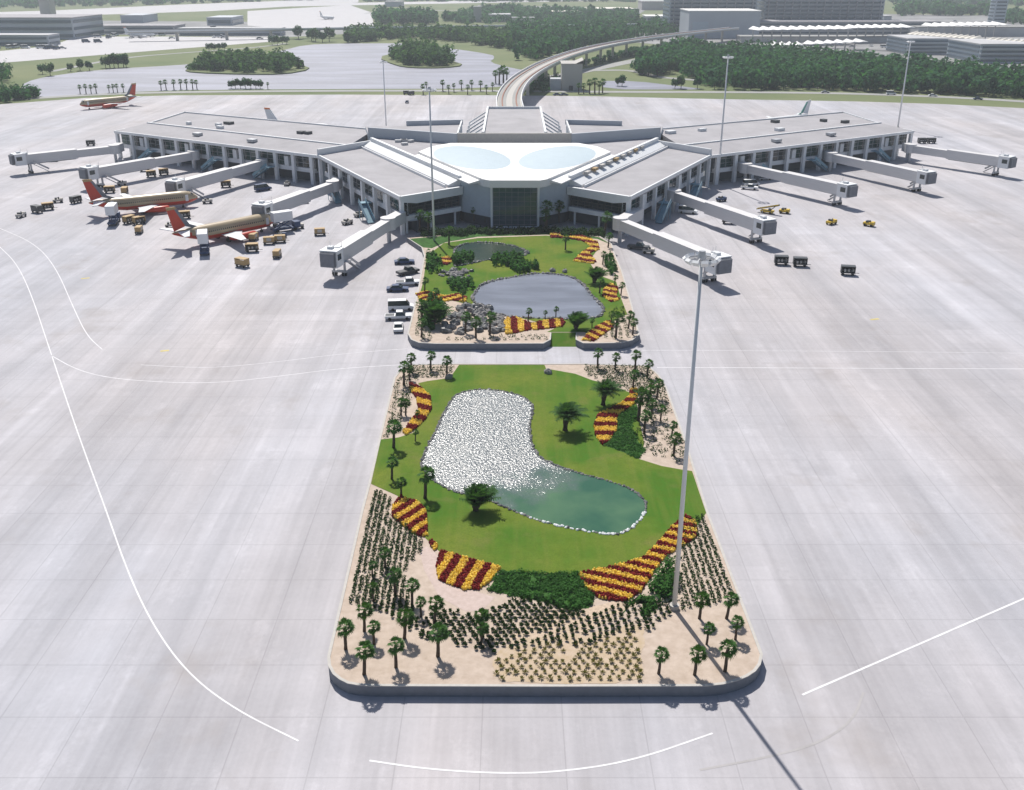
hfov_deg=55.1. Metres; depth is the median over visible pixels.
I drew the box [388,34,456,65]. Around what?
woods
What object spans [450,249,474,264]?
shrub
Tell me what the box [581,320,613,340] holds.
flower bed
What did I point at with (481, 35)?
woods
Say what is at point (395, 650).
fan palm
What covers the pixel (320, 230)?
baggage cart
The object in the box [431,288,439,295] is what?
fan palm
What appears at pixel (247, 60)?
woods
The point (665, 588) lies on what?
shrub
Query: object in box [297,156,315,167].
window
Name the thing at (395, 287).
parked car
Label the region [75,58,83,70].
tree
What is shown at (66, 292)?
apron line
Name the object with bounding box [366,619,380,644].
fan palm
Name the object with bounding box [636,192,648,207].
window
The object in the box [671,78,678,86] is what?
tree
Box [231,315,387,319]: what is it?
apron lane
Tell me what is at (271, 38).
tree
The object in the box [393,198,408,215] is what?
window
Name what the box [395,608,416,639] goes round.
fan palm
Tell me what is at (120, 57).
tree
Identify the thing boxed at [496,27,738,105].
guideway
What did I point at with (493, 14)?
building
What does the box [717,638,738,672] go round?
fan palm
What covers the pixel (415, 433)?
fan palm
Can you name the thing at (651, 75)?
road
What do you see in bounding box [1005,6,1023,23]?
woods
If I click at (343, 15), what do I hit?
apron
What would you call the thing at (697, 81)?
tree
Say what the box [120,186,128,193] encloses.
baggage cart
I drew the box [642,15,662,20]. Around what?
building
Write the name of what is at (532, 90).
perimeter road
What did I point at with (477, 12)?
building
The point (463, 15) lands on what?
woods
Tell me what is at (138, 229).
baggage cart
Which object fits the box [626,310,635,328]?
fan palm
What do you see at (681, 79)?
tree
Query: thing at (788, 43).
canopy
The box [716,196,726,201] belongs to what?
tow tractor
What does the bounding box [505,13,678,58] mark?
woods
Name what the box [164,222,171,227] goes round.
tow tractor
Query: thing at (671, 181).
window
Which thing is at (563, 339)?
lawn
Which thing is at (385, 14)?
woods
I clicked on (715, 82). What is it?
tree
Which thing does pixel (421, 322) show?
fan palm
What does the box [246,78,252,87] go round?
tree
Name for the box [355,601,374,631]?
fan palm
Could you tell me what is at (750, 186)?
pickup truck
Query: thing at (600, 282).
fan palm
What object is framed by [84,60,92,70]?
tree
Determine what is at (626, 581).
flower bed
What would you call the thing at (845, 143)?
window
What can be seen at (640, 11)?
street
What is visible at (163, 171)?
baggage cart
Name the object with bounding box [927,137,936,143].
baggage cart
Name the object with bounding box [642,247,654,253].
tow tractor
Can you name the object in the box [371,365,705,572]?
lawn
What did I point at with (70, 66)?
tree
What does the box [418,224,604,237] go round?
undergrowth
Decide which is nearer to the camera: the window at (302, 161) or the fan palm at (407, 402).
the fan palm at (407, 402)
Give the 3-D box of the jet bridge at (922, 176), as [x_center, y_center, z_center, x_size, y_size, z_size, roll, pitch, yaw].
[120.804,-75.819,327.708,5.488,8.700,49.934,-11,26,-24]
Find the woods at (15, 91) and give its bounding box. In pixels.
[0,82,41,101]
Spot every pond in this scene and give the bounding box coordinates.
[422,389,644,532]
[457,242,523,265]
[474,273,601,318]
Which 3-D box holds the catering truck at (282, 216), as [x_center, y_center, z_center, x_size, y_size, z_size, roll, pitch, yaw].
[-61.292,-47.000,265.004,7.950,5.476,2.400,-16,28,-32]
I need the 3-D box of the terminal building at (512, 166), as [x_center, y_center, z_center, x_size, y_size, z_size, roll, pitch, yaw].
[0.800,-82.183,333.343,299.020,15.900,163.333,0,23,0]
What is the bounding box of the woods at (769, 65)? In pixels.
[630,36,1023,96]
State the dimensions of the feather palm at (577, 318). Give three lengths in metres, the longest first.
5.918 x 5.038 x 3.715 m
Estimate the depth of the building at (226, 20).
1252.24 m
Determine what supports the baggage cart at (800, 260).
on the apron at (864, 509)
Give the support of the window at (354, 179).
in the terminal building at (512, 166)
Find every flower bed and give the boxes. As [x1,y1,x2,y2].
[391,494,428,536]
[402,381,431,434]
[415,290,467,301]
[429,538,437,550]
[435,549,500,589]
[442,256,452,264]
[504,316,532,333]
[531,317,565,329]
[549,232,599,263]
[578,513,697,601]
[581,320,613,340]
[593,387,637,444]
[602,282,619,301]
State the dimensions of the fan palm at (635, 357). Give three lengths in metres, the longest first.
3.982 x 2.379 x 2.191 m
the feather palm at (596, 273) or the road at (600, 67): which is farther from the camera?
the road at (600, 67)
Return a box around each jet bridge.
[8,143,124,173]
[78,149,199,187]
[165,157,267,197]
[251,178,341,226]
[319,211,405,275]
[612,207,732,282]
[664,187,776,242]
[737,161,857,205]
[822,150,936,191]
[901,143,1017,175]
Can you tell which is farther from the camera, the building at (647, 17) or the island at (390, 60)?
the building at (647, 17)
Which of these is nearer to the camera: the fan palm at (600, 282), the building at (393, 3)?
the fan palm at (600, 282)
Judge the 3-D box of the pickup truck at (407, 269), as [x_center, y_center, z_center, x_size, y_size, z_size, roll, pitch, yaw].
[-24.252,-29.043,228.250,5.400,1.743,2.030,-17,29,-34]
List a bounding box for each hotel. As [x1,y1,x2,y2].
[662,0,757,32]
[757,0,885,19]
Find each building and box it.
[114,106,913,234]
[384,1,403,6]
[473,6,481,21]
[489,13,510,21]
[512,17,534,22]
[550,58,583,89]
[584,7,633,12]
[638,0,663,9]
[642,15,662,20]
[883,15,891,19]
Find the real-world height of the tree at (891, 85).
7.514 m
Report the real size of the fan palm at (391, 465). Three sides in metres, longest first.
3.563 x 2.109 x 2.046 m
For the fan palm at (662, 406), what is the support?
on the gravel bed at (678, 634)
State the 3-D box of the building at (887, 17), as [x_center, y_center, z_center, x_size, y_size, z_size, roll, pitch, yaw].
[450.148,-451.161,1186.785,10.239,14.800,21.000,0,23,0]
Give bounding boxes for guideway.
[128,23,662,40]
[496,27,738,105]
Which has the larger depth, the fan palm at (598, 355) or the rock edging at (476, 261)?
the rock edging at (476, 261)
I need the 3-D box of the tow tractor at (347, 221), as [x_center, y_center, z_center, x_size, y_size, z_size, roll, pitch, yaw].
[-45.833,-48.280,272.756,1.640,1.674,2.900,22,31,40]
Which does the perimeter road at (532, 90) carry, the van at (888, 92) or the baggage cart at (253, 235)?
the van at (888, 92)
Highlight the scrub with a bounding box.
[583,37,697,65]
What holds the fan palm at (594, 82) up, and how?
on the ground at (22, 72)
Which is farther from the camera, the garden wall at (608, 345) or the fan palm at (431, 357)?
the garden wall at (608, 345)
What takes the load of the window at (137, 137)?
in the terminal building at (512, 166)
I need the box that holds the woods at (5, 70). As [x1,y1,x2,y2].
[0,58,12,81]
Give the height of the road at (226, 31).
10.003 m
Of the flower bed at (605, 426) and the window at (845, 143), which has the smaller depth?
the flower bed at (605, 426)
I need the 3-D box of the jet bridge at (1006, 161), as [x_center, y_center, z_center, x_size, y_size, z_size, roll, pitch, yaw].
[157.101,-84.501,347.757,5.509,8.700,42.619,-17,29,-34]
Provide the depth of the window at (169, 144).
356.27 m
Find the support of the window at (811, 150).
in the terminal building at (512, 166)
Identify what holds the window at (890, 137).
in the terminal building at (512, 166)
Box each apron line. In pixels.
[0,228,101,348]
[0,247,298,740]
[51,355,391,382]
[151,349,397,366]
[369,733,712,773]
[657,367,977,368]
[662,350,974,352]
[802,598,1023,694]
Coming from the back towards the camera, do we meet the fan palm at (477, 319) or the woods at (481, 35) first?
the woods at (481, 35)
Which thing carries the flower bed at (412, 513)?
on the gravel bed at (678, 634)
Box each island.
[185,65,308,74]
[381,55,461,68]
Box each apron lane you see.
[0,231,267,518]
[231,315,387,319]
[250,291,397,295]
[405,347,654,364]
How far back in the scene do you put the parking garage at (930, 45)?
820.90 m
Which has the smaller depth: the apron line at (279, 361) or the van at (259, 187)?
the apron line at (279, 361)
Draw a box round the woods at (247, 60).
[185,47,304,72]
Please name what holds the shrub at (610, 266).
on the gravel bed at (437, 336)
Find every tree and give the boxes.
[37,63,45,73]
[44,62,53,75]
[66,63,73,70]
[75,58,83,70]
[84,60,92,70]
[99,57,106,67]
[104,53,113,66]
[112,52,122,67]
[118,53,128,66]
[210,42,216,48]
[230,78,238,88]
[241,77,248,88]
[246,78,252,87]
[256,79,263,88]
[267,35,274,42]
[273,35,279,44]
[283,36,289,43]
[292,25,302,38]
[305,28,311,40]
[309,28,318,41]
[318,32,325,42]
[323,27,335,41]
[617,74,626,83]
[644,58,653,75]
[654,62,663,76]
[666,60,675,70]
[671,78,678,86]
[677,75,685,85]
[693,77,701,88]
[710,77,719,88]
[746,78,755,89]
[772,81,778,89]
[779,79,788,89]
[825,77,835,89]
[887,79,897,89]
[936,82,946,93]
[963,86,969,95]
[969,84,979,95]
[985,86,993,96]
[993,88,1000,95]
[1009,89,1016,95]
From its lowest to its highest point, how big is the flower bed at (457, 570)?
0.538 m
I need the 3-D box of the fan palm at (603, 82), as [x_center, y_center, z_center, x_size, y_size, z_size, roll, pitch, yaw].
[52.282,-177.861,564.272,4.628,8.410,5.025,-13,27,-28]
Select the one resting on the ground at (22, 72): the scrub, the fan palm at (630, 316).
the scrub
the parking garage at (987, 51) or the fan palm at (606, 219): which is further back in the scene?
the parking garage at (987, 51)
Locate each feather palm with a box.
[417,301,453,324]
[459,482,500,511]
[549,401,589,430]
[567,311,593,329]
[584,266,608,282]
[589,379,625,405]
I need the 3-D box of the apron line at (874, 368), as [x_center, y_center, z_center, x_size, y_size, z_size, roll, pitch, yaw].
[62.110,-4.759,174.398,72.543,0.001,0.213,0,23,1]
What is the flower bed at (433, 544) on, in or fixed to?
on the gravel bed at (678, 634)
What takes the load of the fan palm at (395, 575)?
on the gravel bed at (678, 634)
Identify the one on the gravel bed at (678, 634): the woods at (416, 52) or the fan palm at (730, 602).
the fan palm at (730, 602)
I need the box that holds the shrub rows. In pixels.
[349,304,732,609]
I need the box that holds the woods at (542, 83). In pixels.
[525,72,559,92]
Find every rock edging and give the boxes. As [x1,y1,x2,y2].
[420,388,647,534]
[453,241,527,266]
[470,272,605,319]
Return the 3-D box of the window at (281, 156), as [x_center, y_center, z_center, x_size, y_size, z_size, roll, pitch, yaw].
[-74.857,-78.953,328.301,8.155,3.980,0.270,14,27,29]
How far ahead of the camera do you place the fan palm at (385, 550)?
112.94 m
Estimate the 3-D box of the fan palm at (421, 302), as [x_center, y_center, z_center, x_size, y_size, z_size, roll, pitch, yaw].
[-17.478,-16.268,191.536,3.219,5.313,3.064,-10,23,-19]
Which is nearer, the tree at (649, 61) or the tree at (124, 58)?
the tree at (649, 61)
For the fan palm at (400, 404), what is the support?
on the gravel bed at (678, 634)
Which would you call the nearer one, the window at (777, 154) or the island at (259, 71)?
the window at (777, 154)
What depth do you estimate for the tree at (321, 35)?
953.74 m
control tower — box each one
[38,0,55,13]
[987,0,1008,22]
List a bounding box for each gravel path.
[420,546,494,610]
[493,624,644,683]
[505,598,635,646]
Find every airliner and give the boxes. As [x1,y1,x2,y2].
[80,83,140,108]
[82,179,197,213]
[123,27,154,37]
[160,207,273,241]
[264,107,321,123]
[319,11,333,19]
[766,100,810,117]
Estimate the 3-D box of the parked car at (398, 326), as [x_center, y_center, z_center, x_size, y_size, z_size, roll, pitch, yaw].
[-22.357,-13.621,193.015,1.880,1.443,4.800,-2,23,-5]
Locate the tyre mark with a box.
[700,692,864,770]
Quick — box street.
[478,5,644,20]
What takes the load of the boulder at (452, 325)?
on the gravel bed at (437, 336)
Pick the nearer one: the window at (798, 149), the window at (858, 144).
the window at (798, 149)
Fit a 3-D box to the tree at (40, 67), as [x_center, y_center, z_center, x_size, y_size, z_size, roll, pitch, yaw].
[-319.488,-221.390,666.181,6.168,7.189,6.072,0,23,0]
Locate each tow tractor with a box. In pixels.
[15,211,26,217]
[52,197,62,202]
[117,180,126,185]
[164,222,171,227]
[202,198,212,203]
[341,218,352,224]
[353,211,363,217]
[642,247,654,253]
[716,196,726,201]
[779,208,789,213]
[826,218,836,224]
[863,220,874,226]
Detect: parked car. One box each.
[386,284,408,291]
[393,322,402,331]
[394,257,414,264]
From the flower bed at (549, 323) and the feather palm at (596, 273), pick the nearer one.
the flower bed at (549, 323)
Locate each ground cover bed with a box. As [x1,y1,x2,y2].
[619,594,654,617]
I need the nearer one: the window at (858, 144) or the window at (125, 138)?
the window at (858, 144)
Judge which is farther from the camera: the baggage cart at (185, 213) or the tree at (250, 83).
the tree at (250, 83)
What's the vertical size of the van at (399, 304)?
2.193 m
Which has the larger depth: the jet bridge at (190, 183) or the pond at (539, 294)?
the jet bridge at (190, 183)
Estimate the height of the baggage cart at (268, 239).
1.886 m
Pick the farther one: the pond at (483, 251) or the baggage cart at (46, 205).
the baggage cart at (46, 205)
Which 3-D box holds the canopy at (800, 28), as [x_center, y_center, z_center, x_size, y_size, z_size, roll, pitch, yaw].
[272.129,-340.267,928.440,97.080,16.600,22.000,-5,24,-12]
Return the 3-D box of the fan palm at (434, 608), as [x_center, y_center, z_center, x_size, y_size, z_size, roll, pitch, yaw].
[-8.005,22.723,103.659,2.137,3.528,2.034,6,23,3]
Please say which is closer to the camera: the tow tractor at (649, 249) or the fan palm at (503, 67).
the tow tractor at (649, 249)
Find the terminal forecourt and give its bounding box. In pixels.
[636,14,1023,68]
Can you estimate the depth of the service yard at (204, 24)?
1252.59 m
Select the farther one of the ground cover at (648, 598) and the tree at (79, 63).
the tree at (79, 63)
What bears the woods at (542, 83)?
on the ground at (22, 72)
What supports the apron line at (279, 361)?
on the apron at (864, 509)
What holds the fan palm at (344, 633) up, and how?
on the gravel bed at (678, 634)
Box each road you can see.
[1,90,1023,101]
[53,43,287,70]
[550,59,634,76]
[589,70,818,87]
[804,48,945,55]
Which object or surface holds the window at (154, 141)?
in the terminal building at (512, 166)
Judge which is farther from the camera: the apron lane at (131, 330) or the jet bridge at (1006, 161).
the jet bridge at (1006, 161)
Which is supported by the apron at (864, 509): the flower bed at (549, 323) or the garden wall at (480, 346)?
the garden wall at (480, 346)
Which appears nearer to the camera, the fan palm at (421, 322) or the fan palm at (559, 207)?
the fan palm at (421, 322)
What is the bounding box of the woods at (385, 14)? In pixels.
[371,4,438,24]
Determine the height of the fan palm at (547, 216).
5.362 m
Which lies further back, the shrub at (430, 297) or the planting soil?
the planting soil
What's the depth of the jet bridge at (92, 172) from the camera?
325.68 m
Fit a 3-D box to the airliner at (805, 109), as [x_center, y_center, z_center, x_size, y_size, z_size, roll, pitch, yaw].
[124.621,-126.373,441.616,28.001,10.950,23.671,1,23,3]
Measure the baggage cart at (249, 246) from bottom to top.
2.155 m
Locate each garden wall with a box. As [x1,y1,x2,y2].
[327,363,762,696]
[407,238,550,349]
[576,236,639,349]
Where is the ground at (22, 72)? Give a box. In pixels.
[0,0,1023,107]
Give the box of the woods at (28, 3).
[0,0,260,7]
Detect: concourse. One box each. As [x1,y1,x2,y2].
[0,14,104,38]
[0,33,60,45]
[103,24,184,33]
[120,13,157,22]
[178,27,285,35]
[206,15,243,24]
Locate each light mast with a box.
[379,60,386,125]
[422,86,436,240]
[669,250,720,610]
[718,54,733,183]
[897,40,914,126]
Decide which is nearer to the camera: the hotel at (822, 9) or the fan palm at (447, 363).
the fan palm at (447, 363)
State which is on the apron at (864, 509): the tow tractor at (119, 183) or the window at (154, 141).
the tow tractor at (119, 183)
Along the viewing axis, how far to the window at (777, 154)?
336.73 m
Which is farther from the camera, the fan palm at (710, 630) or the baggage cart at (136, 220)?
the baggage cart at (136, 220)
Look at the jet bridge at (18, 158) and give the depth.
345.09 m
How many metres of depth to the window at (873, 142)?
360.16 m
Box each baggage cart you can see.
[30,204,42,213]
[41,201,57,210]
[69,195,81,203]
[85,140,95,145]
[103,185,114,192]
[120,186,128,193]
[121,214,134,223]
[131,215,145,224]
[134,225,143,233]
[146,170,155,176]
[158,168,168,174]
[179,210,190,218]
[220,180,230,187]
[234,256,249,267]
[245,242,262,252]
[248,232,258,240]
[263,236,274,244]
[272,248,281,258]
[274,234,288,242]
[314,227,325,235]
[774,254,788,264]
[792,256,810,266]
[840,264,858,275]
[917,137,926,143]
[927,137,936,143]
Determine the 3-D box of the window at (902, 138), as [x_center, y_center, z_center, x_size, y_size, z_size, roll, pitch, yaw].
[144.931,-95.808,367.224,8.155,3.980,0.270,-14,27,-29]
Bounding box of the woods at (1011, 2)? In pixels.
[887,0,1023,5]
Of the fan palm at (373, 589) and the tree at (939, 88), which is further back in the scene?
the tree at (939, 88)
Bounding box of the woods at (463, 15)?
[440,1,639,23]
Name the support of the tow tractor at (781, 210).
on the apron at (864, 509)
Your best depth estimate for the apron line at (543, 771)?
87.08 m
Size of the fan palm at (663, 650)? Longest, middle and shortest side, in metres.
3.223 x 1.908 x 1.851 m
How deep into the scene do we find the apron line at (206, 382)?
170.85 m
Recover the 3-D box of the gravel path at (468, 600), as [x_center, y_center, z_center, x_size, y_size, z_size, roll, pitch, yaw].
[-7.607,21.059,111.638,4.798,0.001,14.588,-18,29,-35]
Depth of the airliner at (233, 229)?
253.81 m
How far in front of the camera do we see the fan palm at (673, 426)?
144.70 m
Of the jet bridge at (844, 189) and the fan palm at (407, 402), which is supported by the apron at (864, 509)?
the jet bridge at (844, 189)
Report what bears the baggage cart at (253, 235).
on the apron lane at (131, 330)
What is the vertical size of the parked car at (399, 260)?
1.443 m
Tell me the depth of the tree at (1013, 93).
542.73 m
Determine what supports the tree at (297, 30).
on the ground at (22, 72)
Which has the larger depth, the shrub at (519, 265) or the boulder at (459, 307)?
the shrub at (519, 265)
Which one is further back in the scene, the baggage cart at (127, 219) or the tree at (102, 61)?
the tree at (102, 61)
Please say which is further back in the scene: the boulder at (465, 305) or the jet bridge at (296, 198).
the jet bridge at (296, 198)
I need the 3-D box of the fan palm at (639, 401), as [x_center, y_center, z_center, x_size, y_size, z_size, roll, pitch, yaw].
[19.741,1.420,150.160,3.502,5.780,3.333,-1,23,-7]
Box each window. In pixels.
[121,134,136,144]
[135,136,150,146]
[150,138,165,148]
[165,140,180,150]
[180,141,195,151]
[195,143,211,154]
[211,145,228,156]
[228,147,244,158]
[244,149,261,160]
[261,151,279,163]
[279,154,296,165]
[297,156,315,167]
[325,163,334,175]
[335,168,345,181]
[345,173,356,187]
[356,179,368,193]
[368,185,380,200]
[380,191,393,207]
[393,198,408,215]
[404,195,458,213]
[571,195,625,213]
[621,199,635,213]
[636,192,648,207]
[649,185,661,199]
[661,179,672,193]
[673,173,683,186]
[683,168,693,181]
[694,163,703,175]
[713,156,731,167]
[731,154,749,165]
[749,151,767,162]
[766,149,783,160]
[783,147,800,158]
[800,145,816,156]
[816,143,832,154]
[832,141,848,151]
[847,139,863,150]
[863,138,877,148]
[877,136,892,146]
[892,134,906,144]
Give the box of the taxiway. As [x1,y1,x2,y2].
[0,0,357,14]
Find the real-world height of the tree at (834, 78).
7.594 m
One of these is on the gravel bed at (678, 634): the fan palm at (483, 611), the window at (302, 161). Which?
the fan palm at (483, 611)
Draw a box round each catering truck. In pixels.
[104,202,120,225]
[197,229,209,254]
[270,209,300,232]
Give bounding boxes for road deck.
[736,35,886,42]
[907,25,1023,36]
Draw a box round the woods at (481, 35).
[343,20,513,50]
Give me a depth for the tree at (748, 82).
577.95 m
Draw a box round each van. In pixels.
[52,45,59,49]
[254,183,271,191]
[388,298,413,310]
[678,205,697,213]
[742,179,759,185]
[886,90,895,94]
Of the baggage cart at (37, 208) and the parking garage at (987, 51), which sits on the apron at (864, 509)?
the baggage cart at (37, 208)
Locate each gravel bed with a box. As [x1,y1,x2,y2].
[330,364,759,683]
[409,230,637,342]
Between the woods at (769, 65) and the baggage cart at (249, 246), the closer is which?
the baggage cart at (249, 246)
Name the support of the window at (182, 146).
in the terminal building at (512, 166)
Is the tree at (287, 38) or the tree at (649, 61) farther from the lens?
the tree at (287, 38)
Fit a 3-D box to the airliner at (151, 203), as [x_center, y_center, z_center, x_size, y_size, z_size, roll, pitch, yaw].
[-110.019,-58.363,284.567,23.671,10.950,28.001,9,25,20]
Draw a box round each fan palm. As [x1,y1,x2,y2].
[335,616,355,649]
[354,639,375,675]
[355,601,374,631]
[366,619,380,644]
[367,582,379,601]
[368,560,376,575]
[379,546,392,567]
[386,419,403,447]
[386,456,398,478]
[386,566,402,595]
[387,635,405,667]
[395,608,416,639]
[396,477,407,493]
[397,360,412,384]
[397,397,405,415]
[402,398,410,415]
[405,352,415,371]
[405,577,420,604]
[413,429,418,440]
[414,209,424,230]
[415,596,426,616]
[416,298,427,320]
[417,317,426,336]
[417,465,435,498]
[422,277,429,290]
[423,211,431,231]
[426,351,435,368]
[428,595,445,623]
[428,620,450,657]
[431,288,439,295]
[442,355,453,374]
[445,225,454,244]
[460,288,466,300]
[461,311,471,332]
[470,316,481,337]
[473,607,490,635]
[476,621,489,643]
[485,311,496,334]
[496,67,503,83]
[500,64,506,83]
[525,307,532,320]
[540,200,553,226]
[541,211,550,226]
[556,200,564,222]
[561,234,569,249]
[586,79,592,93]
[591,77,597,93]
[593,348,604,367]
[596,277,604,292]
[600,78,605,92]
[601,210,612,235]
[601,251,606,264]
[605,232,613,247]
[611,311,624,338]
[612,352,620,368]
[619,282,625,295]
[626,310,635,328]
[629,317,638,334]
[629,369,640,387]
[631,350,641,369]
[632,386,650,420]
[640,409,652,433]
[644,359,653,375]
[645,384,655,404]
[647,398,657,418]
[653,646,669,674]
[654,378,663,398]
[657,404,666,420]
[669,420,677,436]
[669,431,682,455]
[689,644,708,675]
[695,590,710,619]
[702,621,715,644]
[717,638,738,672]
[723,591,740,619]
[730,614,744,640]
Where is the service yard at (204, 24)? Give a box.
[103,21,345,36]
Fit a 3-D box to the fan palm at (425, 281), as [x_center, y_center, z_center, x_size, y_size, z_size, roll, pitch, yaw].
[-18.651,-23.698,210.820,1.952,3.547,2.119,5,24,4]
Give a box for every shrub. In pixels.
[423,292,445,329]
[424,249,442,272]
[446,276,474,291]
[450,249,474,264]
[490,249,523,265]
[509,256,538,272]
[604,251,617,274]
[647,554,681,607]
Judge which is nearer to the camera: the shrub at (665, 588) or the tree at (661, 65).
the shrub at (665, 588)
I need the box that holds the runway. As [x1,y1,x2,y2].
[282,0,613,6]
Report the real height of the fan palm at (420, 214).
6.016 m
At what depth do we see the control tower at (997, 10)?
1191.71 m
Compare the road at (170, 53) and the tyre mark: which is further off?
the road at (170, 53)
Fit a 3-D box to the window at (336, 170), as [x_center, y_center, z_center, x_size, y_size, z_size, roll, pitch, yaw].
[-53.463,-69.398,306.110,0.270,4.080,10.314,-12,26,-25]
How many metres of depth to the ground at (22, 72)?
713.23 m
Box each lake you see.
[22,43,520,96]
[603,81,699,88]
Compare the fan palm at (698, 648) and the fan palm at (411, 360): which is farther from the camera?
the fan palm at (411, 360)
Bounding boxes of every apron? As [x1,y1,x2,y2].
[0,37,270,62]
[0,95,1023,789]
[247,5,372,27]
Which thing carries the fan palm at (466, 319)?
on the gravel bed at (437, 336)
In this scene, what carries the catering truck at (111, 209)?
on the apron at (864, 509)
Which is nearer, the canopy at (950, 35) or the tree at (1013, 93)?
the tree at (1013, 93)
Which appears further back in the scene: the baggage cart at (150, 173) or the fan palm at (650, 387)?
the baggage cart at (150, 173)
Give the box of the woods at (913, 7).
[892,0,989,15]
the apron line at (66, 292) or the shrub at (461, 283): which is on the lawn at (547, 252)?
the shrub at (461, 283)
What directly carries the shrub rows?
on the gravel bed at (678, 634)
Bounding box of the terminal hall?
[759,20,940,34]
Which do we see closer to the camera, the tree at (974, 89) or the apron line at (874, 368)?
the apron line at (874, 368)
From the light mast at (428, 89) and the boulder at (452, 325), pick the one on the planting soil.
the light mast at (428, 89)
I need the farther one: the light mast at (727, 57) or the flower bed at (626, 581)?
the light mast at (727, 57)
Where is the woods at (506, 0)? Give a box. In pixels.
[363,0,636,1]
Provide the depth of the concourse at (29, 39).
913.69 m
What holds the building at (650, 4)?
on the ground at (22, 72)
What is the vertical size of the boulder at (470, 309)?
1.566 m
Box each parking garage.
[885,35,957,54]
[946,39,1023,62]
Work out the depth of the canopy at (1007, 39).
780.07 m
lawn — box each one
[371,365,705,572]
[418,235,626,332]
[549,332,576,346]
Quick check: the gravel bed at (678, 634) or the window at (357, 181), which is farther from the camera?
the window at (357, 181)
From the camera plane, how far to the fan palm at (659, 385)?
157.86 m
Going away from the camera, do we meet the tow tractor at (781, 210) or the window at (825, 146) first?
the tow tractor at (781, 210)
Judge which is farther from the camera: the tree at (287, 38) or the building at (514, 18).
the building at (514, 18)
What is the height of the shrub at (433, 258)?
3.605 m
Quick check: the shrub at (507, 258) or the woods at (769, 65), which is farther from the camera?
the woods at (769, 65)
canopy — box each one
[749,25,850,44]
[772,41,803,45]
[802,38,867,50]
[845,24,914,42]
[905,31,982,38]
[921,21,1009,38]
[986,37,1023,41]
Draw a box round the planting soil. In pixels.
[411,232,609,247]
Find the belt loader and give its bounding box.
[757,204,779,213]
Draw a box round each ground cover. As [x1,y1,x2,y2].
[486,568,594,609]
[605,405,646,458]
[628,594,657,616]
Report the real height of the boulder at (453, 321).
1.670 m
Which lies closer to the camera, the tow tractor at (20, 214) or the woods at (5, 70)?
the tow tractor at (20, 214)
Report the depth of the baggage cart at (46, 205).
288.83 m
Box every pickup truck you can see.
[385,309,411,320]
[395,276,419,285]
[396,265,419,275]
[627,241,649,248]
[740,183,757,189]
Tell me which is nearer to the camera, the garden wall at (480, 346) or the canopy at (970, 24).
the garden wall at (480, 346)
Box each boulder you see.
[440,327,448,332]
[442,324,451,329]
[445,374,452,378]
[447,313,456,318]
[449,319,458,325]
[450,323,455,328]
[456,305,463,310]
[457,312,465,318]
[457,329,464,334]
[461,302,471,308]
[466,306,474,311]
[471,309,478,315]
[477,326,483,332]
[485,304,493,309]
[488,326,498,333]
[544,368,551,373]
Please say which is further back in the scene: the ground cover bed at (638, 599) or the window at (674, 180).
the window at (674, 180)
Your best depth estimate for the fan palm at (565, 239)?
241.97 m
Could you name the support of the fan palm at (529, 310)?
on the gravel bed at (437, 336)
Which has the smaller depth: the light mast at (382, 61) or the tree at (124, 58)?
the light mast at (382, 61)
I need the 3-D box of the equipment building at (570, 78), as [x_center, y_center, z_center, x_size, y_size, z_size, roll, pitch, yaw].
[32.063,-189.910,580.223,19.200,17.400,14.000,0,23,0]
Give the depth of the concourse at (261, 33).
1056.59 m
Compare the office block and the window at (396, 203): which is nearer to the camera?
the window at (396, 203)
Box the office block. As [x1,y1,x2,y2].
[679,8,760,37]
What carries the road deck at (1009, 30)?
on the terminal forecourt
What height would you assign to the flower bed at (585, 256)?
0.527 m
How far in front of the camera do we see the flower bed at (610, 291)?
210.00 m
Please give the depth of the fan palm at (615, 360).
169.23 m
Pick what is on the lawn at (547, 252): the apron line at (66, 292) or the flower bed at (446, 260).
the flower bed at (446, 260)
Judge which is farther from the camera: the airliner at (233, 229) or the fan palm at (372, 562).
the airliner at (233, 229)
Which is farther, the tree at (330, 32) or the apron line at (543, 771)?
the tree at (330, 32)
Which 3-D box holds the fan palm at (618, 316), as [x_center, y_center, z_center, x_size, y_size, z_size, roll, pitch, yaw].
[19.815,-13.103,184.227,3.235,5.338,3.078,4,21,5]
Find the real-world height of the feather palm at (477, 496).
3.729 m
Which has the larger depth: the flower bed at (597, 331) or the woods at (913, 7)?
the woods at (913, 7)

